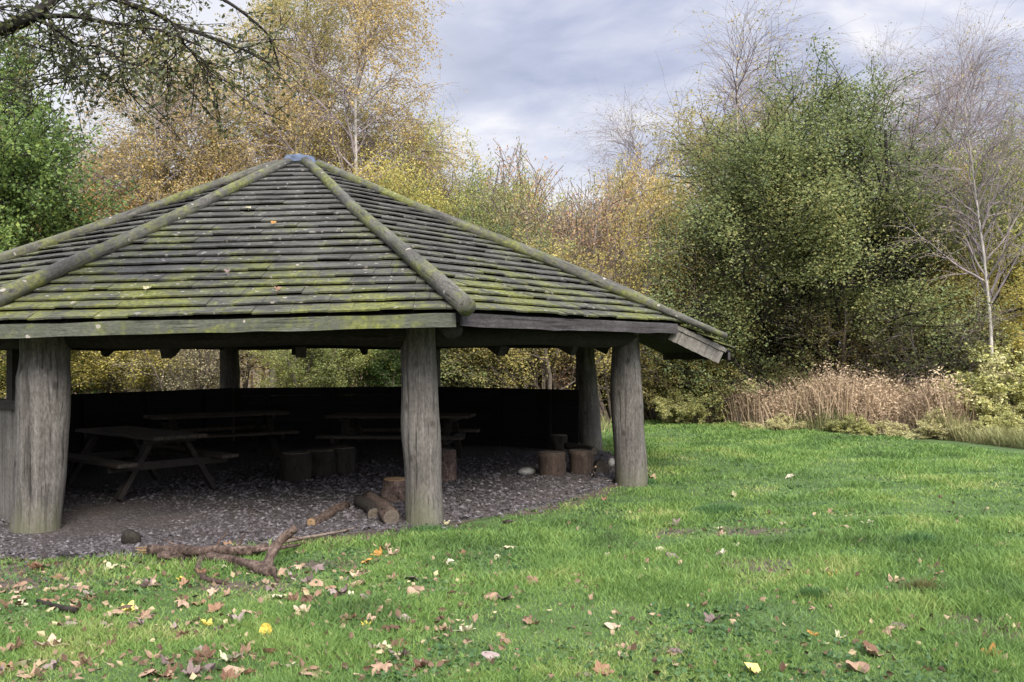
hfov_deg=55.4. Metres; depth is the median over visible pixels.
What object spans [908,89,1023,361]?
bush
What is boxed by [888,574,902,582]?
fallen leaf
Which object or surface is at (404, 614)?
fallen leaf
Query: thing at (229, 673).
fallen leaf
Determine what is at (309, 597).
fallen leaf
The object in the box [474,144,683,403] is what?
bush
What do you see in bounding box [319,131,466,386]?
bush
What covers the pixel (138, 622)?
fallen leaf
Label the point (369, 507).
log
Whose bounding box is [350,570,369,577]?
fallen leaf
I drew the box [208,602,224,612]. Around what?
fallen leaf
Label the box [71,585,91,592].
fallen leaf
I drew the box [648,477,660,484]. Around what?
grass tuft
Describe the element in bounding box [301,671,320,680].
fallen leaf
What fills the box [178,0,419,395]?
birch tree
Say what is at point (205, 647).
fallen leaf
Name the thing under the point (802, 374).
bramble
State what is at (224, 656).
fallen leaf
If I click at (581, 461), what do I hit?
log stump
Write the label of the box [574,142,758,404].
bush
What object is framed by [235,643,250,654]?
fallen leaf
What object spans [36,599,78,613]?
stick
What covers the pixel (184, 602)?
fallen leaf
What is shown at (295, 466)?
log stump
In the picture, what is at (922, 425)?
bramble
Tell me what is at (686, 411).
bramble
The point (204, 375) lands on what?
bush
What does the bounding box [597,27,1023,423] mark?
broadleaf tree
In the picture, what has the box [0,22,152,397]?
broadleaf tree
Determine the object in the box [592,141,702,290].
bush
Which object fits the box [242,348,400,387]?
bush
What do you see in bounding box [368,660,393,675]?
fallen leaf
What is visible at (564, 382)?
bush
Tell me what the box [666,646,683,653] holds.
fallen leaf
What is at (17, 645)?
fallen leaf
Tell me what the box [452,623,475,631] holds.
fallen leaf
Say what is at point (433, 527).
grass tuft
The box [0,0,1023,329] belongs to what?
sky
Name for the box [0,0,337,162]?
overhanging tree
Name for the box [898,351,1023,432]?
bramble
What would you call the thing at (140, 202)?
bush
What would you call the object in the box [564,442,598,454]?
log
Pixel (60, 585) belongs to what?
fallen leaf
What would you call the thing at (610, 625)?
fallen leaf
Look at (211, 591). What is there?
fallen leaf
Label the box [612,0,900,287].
birch tree
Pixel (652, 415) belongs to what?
bush
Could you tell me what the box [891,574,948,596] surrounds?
grass tuft
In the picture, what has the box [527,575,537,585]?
fallen leaf
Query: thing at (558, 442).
log stump
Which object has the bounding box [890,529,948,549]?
grass tuft
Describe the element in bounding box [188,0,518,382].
birch tree
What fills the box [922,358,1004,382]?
bramble
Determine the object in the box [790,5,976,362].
birch tree
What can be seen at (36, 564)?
fallen leaf
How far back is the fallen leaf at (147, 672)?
5.28 m
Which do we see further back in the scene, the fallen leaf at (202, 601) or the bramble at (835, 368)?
the bramble at (835, 368)
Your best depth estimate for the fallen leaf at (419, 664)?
5.33 m
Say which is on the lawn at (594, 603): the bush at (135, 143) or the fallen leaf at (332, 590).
the fallen leaf at (332, 590)
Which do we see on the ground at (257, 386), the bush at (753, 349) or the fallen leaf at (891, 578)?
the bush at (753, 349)
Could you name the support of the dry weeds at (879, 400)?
on the lawn at (594, 603)
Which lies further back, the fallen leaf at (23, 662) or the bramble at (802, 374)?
the bramble at (802, 374)
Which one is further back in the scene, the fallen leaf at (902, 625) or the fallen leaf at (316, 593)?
the fallen leaf at (316, 593)
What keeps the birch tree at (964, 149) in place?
on the ground at (257, 386)
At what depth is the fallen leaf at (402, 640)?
5.77 m
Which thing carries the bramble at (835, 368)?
on the lawn at (594, 603)
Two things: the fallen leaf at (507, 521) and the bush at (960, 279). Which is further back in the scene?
the bush at (960, 279)
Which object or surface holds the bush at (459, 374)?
on the ground at (257, 386)
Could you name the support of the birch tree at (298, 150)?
on the ground at (257, 386)
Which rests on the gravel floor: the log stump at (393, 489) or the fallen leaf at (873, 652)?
the log stump at (393, 489)
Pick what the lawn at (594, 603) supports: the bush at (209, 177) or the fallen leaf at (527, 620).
the fallen leaf at (527, 620)
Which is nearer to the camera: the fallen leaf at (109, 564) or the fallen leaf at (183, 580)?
the fallen leaf at (183, 580)
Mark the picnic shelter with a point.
(342, 258)
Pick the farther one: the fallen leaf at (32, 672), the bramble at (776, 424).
the bramble at (776, 424)
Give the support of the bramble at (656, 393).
on the lawn at (594, 603)
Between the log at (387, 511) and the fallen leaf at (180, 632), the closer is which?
the fallen leaf at (180, 632)
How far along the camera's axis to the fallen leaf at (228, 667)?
5.34 m
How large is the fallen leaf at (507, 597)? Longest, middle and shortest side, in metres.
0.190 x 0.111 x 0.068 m
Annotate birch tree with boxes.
[30,6,287,388]
[34,108,190,233]
[82,14,288,388]
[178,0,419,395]
[185,0,428,372]
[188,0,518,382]
[270,123,337,359]
[334,73,496,222]
[550,71,724,232]
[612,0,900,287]
[685,26,882,365]
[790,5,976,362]
[844,14,1023,251]
[865,41,1023,379]
[871,0,1023,376]
[935,28,1023,205]
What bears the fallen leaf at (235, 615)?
on the lawn at (594, 603)
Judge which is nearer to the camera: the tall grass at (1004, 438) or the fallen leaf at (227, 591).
the fallen leaf at (227, 591)
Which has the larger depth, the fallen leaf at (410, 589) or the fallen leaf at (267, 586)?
the fallen leaf at (267, 586)
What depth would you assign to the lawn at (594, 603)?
7.07 m
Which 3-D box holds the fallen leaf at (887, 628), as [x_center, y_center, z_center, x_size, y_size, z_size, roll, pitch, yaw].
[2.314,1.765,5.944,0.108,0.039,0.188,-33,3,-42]
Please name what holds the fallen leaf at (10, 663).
on the lawn at (594, 603)
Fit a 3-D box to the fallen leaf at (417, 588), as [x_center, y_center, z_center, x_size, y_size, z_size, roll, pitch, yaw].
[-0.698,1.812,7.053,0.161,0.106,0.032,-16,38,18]
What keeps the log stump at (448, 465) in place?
on the gravel floor
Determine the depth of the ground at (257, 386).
66.72 m
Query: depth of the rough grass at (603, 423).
21.76 m
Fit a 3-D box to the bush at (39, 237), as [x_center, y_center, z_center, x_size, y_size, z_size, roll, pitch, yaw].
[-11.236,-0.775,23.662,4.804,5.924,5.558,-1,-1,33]
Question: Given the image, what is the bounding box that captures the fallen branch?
[135,525,302,584]
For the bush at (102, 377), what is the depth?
22.08 m
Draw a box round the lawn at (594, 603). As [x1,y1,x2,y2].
[0,419,1023,681]
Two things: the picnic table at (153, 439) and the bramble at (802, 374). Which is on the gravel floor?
the picnic table at (153, 439)
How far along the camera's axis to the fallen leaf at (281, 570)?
7.67 m
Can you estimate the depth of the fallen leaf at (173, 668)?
5.29 m
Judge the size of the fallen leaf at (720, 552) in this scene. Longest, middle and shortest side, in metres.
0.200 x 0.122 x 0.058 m
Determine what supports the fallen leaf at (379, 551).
on the lawn at (594, 603)
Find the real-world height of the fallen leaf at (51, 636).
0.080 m
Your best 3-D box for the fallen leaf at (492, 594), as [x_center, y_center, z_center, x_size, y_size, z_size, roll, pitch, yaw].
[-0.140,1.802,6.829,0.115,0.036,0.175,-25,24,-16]
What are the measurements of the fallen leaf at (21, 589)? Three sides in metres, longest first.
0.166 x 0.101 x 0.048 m
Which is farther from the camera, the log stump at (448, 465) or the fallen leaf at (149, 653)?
the log stump at (448, 465)
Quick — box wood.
[4,195,913,398]
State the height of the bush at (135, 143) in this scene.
8.281 m
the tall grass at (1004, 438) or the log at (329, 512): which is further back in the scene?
the tall grass at (1004, 438)
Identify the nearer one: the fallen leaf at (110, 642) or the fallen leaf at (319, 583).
the fallen leaf at (110, 642)
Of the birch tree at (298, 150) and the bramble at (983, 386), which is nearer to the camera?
the bramble at (983, 386)
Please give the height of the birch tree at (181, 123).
10.964 m
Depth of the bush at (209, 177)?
28.10 m
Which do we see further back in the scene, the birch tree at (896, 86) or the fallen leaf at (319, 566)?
the birch tree at (896, 86)
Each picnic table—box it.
[65,426,238,500]
[143,410,298,459]
[315,413,479,457]
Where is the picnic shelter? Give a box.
[0,154,734,533]
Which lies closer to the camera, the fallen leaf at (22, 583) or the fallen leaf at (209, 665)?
the fallen leaf at (209, 665)
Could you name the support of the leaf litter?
on the lawn at (594, 603)
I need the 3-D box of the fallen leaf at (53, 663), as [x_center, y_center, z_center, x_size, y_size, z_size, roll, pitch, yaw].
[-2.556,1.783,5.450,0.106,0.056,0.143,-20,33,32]
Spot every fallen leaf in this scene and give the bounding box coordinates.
[0,636,23,652]
[0,661,13,670]
[2,600,12,608]
[11,585,26,592]
[12,581,28,589]
[12,658,37,667]
[17,662,37,678]
[27,562,44,568]
[30,561,46,569]
[32,633,69,646]
[40,598,56,603]
[41,652,63,669]
[51,583,68,590]
[70,655,99,667]
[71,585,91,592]
[78,569,93,575]
[85,604,97,611]
[93,638,114,648]
[102,562,117,571]
[107,600,134,611]
[107,609,126,614]
[118,605,134,609]
[129,614,153,624]
[130,608,151,618]
[132,578,155,585]
[138,669,155,677]
[139,578,157,586]
[144,650,161,657]
[152,662,178,677]
[160,653,174,665]
[165,673,176,678]
[172,630,188,634]
[173,596,189,607]
[179,577,189,585]
[181,660,199,677]
[191,599,206,605]
[193,644,217,659]
[196,568,207,573]
[200,619,214,627]
[200,663,215,673]
[207,584,218,595]
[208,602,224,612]
[218,650,241,661]
[220,668,240,680]
[224,587,229,595]
[224,665,243,673]
[229,610,243,621]
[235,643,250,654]
[244,668,256,674]
[259,623,271,634]
[262,585,274,590]
[263,646,277,654]
[277,567,286,574]
[284,591,298,601]
[287,569,299,577]
[293,604,310,614]
[299,571,313,582]
[300,595,313,603]
[300,665,318,675]
[301,589,318,600]
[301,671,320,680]
[309,578,324,586]
[311,564,324,573]
[327,586,335,593]
[336,585,347,595]
[340,612,355,620]
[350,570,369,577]
[360,558,372,563]
[364,613,376,622]
[368,641,379,649]
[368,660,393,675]
[370,546,383,555]
[371,640,391,652]
[376,624,400,632]
[387,572,397,579]
[389,649,409,657]
[395,613,410,621]
[396,638,411,647]
[407,586,419,596]
[411,657,435,670]
[413,585,424,592]
[435,622,447,630]
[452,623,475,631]
[481,651,499,660]
[483,592,497,600]
[497,592,511,599]
[500,637,510,643]
[501,519,513,523]
[522,617,539,624]
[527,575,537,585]
[593,660,614,675]
[604,622,620,629]
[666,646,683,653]
[669,518,680,525]
[703,612,721,622]
[716,548,726,555]
[744,662,759,674]
[835,629,845,637]
[842,660,869,672]
[862,640,878,652]
[864,646,883,655]
[882,626,904,636]
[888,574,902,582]
[889,622,911,627]
[981,642,1001,655]
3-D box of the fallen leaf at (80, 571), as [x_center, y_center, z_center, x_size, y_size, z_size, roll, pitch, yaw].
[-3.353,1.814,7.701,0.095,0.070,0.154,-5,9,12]
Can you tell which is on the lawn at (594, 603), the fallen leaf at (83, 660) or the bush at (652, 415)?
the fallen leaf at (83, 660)
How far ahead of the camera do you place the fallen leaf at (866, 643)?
5.62 m
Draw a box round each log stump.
[279,451,312,482]
[306,448,335,477]
[329,446,356,474]
[381,477,404,501]
[441,449,456,481]
[537,451,565,475]
[550,434,566,459]
[568,449,593,473]
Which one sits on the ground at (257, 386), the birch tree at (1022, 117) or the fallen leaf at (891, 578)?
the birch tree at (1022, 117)
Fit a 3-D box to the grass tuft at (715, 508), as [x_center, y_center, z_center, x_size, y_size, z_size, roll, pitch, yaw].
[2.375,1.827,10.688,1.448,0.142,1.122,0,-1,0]
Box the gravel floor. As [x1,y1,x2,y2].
[0,440,614,558]
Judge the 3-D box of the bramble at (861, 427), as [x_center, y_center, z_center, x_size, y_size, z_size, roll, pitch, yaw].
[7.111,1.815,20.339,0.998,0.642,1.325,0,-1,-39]
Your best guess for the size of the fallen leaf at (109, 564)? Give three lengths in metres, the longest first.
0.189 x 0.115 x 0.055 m
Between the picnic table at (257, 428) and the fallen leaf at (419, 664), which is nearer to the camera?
the fallen leaf at (419, 664)
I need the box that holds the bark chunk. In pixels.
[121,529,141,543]
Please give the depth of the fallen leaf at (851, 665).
5.31 m
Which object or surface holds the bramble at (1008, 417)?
on the lawn at (594, 603)
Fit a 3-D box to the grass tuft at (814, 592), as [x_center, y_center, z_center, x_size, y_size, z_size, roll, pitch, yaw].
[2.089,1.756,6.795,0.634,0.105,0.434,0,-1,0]
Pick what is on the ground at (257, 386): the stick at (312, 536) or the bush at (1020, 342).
the bush at (1020, 342)
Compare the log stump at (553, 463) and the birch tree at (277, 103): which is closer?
the log stump at (553, 463)
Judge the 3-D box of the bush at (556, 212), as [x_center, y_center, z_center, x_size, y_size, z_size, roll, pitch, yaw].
[0.484,-1.942,25.999,5.724,8.197,6.499,0,-1,-43]
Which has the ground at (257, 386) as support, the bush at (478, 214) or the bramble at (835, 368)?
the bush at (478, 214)
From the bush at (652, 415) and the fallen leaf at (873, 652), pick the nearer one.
the fallen leaf at (873, 652)
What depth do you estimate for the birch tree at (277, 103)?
29.63 m
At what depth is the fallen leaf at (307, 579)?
7.38 m
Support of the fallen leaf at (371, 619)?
on the lawn at (594, 603)
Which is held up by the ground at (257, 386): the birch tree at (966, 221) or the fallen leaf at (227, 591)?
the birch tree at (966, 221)
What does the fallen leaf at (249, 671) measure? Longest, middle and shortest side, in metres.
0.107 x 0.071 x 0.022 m
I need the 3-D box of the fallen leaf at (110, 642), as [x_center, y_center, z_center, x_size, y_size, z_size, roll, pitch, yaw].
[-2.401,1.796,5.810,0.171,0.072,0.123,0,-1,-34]
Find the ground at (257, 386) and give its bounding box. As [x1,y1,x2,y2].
[81,353,904,394]
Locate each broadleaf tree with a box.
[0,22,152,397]
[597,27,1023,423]
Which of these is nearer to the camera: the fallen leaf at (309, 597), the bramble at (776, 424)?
the fallen leaf at (309, 597)
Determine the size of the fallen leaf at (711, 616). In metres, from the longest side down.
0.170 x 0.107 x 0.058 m
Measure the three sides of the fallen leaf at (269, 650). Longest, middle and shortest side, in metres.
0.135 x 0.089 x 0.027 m
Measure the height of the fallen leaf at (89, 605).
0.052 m
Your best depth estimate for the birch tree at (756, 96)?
33.92 m
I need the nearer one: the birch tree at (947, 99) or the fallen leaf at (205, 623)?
the fallen leaf at (205, 623)
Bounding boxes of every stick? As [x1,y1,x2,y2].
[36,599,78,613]
[284,525,359,543]
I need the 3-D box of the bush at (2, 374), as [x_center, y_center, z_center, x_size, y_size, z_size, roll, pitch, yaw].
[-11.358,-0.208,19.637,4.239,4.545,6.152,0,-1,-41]
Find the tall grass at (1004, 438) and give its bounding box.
[723,403,1023,448]
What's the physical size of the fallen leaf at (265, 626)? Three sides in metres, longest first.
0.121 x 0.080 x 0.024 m
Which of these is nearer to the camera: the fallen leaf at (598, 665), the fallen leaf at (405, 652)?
the fallen leaf at (598, 665)
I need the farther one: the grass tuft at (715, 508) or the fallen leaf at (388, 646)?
the grass tuft at (715, 508)
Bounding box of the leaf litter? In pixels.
[0,495,1022,681]
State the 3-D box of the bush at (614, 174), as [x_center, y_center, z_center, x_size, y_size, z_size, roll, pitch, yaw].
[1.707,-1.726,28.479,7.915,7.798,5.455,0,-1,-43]
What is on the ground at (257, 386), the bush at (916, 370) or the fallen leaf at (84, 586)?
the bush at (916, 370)
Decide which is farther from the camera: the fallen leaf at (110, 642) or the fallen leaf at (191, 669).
the fallen leaf at (110, 642)
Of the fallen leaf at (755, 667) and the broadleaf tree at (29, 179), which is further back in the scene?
the broadleaf tree at (29, 179)
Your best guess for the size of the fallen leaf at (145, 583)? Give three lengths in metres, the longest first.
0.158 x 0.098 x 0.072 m
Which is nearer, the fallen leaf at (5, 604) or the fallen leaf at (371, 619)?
the fallen leaf at (371, 619)
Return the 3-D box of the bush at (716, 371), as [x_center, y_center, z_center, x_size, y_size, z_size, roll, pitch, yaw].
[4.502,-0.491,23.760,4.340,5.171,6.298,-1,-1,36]
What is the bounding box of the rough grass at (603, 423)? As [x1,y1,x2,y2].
[600,408,611,432]
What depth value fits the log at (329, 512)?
9.99 m
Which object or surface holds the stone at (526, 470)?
on the gravel floor
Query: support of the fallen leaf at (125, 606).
on the lawn at (594, 603)
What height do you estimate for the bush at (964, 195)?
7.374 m
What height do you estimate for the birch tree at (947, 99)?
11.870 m
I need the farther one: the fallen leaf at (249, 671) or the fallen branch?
the fallen branch
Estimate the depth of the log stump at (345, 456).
13.69 m
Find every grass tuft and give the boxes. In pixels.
[403,524,471,533]
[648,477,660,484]
[664,502,753,518]
[788,584,840,603]
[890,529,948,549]
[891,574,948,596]
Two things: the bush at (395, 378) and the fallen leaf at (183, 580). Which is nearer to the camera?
the fallen leaf at (183, 580)
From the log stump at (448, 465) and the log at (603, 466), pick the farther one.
the log at (603, 466)
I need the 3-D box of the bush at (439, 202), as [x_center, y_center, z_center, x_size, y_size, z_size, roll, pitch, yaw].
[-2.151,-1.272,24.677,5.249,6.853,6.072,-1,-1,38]
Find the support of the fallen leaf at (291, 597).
on the lawn at (594, 603)
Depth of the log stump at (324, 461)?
13.43 m
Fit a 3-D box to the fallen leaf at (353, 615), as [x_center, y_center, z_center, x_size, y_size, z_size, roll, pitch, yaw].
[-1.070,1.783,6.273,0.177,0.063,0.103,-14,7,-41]
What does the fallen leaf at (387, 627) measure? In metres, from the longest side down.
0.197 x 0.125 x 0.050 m
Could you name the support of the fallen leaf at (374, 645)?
on the lawn at (594, 603)
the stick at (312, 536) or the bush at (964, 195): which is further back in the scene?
the bush at (964, 195)
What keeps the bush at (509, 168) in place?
on the ground at (257, 386)
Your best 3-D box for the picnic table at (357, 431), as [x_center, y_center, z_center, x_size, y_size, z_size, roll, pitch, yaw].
[-1.737,1.518,15.284,2.263,0.736,1.562,0,-1,8]
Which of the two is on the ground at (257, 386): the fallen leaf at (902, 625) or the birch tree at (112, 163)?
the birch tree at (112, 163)
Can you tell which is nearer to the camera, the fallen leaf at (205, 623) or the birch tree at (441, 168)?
the fallen leaf at (205, 623)
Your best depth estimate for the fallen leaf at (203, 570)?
7.58 m
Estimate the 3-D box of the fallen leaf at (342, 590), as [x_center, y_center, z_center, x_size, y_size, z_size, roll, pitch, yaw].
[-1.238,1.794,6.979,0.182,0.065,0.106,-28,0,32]
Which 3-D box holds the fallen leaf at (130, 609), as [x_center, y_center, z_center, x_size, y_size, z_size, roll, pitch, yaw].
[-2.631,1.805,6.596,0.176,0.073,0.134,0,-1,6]
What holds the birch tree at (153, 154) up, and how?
on the ground at (257, 386)
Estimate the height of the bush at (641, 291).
5.776 m
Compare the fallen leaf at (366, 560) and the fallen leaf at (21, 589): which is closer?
the fallen leaf at (21, 589)
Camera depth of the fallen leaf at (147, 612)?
6.43 m
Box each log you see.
[307,501,350,525]
[353,495,378,518]
[362,491,399,524]
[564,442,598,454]
[593,459,611,472]
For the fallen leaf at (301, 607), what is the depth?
6.48 m
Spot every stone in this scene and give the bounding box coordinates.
[518,467,535,474]
[607,458,614,465]
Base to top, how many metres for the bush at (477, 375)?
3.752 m
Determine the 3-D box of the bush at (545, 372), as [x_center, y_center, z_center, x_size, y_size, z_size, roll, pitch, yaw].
[1.067,-0.592,23.498,8.047,5.405,5.546,0,-1,-28]
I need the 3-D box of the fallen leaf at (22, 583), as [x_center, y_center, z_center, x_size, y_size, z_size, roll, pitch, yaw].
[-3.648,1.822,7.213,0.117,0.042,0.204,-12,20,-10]
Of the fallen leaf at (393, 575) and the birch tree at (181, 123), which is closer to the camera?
the fallen leaf at (393, 575)
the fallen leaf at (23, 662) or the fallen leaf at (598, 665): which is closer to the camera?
the fallen leaf at (598, 665)
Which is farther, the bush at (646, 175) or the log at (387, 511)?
the bush at (646, 175)
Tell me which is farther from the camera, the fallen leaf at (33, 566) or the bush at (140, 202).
the bush at (140, 202)
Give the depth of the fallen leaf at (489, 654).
5.51 m
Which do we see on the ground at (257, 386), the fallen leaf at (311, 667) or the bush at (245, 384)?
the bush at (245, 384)
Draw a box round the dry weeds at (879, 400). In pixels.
[702,354,993,438]
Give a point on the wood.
(252, 378)
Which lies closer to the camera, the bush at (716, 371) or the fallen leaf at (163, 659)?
the fallen leaf at (163, 659)
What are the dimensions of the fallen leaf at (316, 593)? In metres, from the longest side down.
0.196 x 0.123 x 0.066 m
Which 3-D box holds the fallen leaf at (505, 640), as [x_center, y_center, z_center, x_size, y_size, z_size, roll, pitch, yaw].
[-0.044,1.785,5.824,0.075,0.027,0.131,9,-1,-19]
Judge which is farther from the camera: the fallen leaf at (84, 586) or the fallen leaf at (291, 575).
the fallen leaf at (291, 575)
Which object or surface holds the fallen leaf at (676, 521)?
on the lawn at (594, 603)
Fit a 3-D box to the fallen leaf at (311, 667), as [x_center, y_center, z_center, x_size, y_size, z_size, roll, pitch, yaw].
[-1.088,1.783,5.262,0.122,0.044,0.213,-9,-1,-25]
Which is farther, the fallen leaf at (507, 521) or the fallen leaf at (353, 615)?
the fallen leaf at (507, 521)
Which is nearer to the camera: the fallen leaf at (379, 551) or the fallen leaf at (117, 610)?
the fallen leaf at (117, 610)
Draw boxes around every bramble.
[643,372,692,416]
[652,382,739,424]
[689,356,786,421]
[740,412,806,429]
[749,353,821,397]
[808,361,866,383]
[823,412,878,435]
[871,407,980,440]
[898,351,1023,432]
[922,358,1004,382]
[924,337,1023,417]
[966,398,1023,437]
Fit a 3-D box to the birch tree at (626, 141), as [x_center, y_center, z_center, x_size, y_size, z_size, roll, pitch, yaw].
[3.796,-3.208,30.525,6.674,10.697,5.663,0,-1,-25]
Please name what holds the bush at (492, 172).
on the ground at (257, 386)
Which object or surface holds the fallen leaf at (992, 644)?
on the lawn at (594, 603)
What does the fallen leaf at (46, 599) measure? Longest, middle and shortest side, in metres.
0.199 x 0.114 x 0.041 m
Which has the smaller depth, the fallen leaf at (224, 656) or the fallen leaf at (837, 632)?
the fallen leaf at (224, 656)
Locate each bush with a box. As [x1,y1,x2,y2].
[0,236,43,398]
[4,211,96,393]
[4,349,206,393]
[16,165,163,391]
[72,110,259,391]
[92,349,266,391]
[102,110,294,387]
[196,94,371,386]
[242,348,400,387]
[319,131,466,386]
[328,348,471,402]
[367,159,476,386]
[376,202,586,387]
[396,207,747,416]
[398,101,550,387]
[424,136,641,401]
[430,152,579,386]
[441,352,569,387]
[450,133,673,278]
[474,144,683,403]
[482,288,631,389]
[510,182,726,422]
[529,153,644,276]
[570,352,799,419]
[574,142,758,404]
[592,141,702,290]
[597,228,788,418]
[665,315,817,389]
[736,264,971,389]
[821,126,1023,368]
[827,270,1023,391]
[881,195,1023,383]
[904,147,1023,340]
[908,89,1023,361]
[928,248,1023,372]
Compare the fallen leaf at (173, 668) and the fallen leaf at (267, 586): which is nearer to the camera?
the fallen leaf at (173, 668)
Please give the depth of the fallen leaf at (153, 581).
7.31 m
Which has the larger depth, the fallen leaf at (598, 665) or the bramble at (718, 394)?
the bramble at (718, 394)
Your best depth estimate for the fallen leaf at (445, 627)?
6.08 m
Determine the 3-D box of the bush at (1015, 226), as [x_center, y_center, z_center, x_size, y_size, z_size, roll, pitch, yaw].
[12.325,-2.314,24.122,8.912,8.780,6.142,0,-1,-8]
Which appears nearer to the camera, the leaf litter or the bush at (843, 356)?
the leaf litter
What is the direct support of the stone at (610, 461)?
on the gravel floor

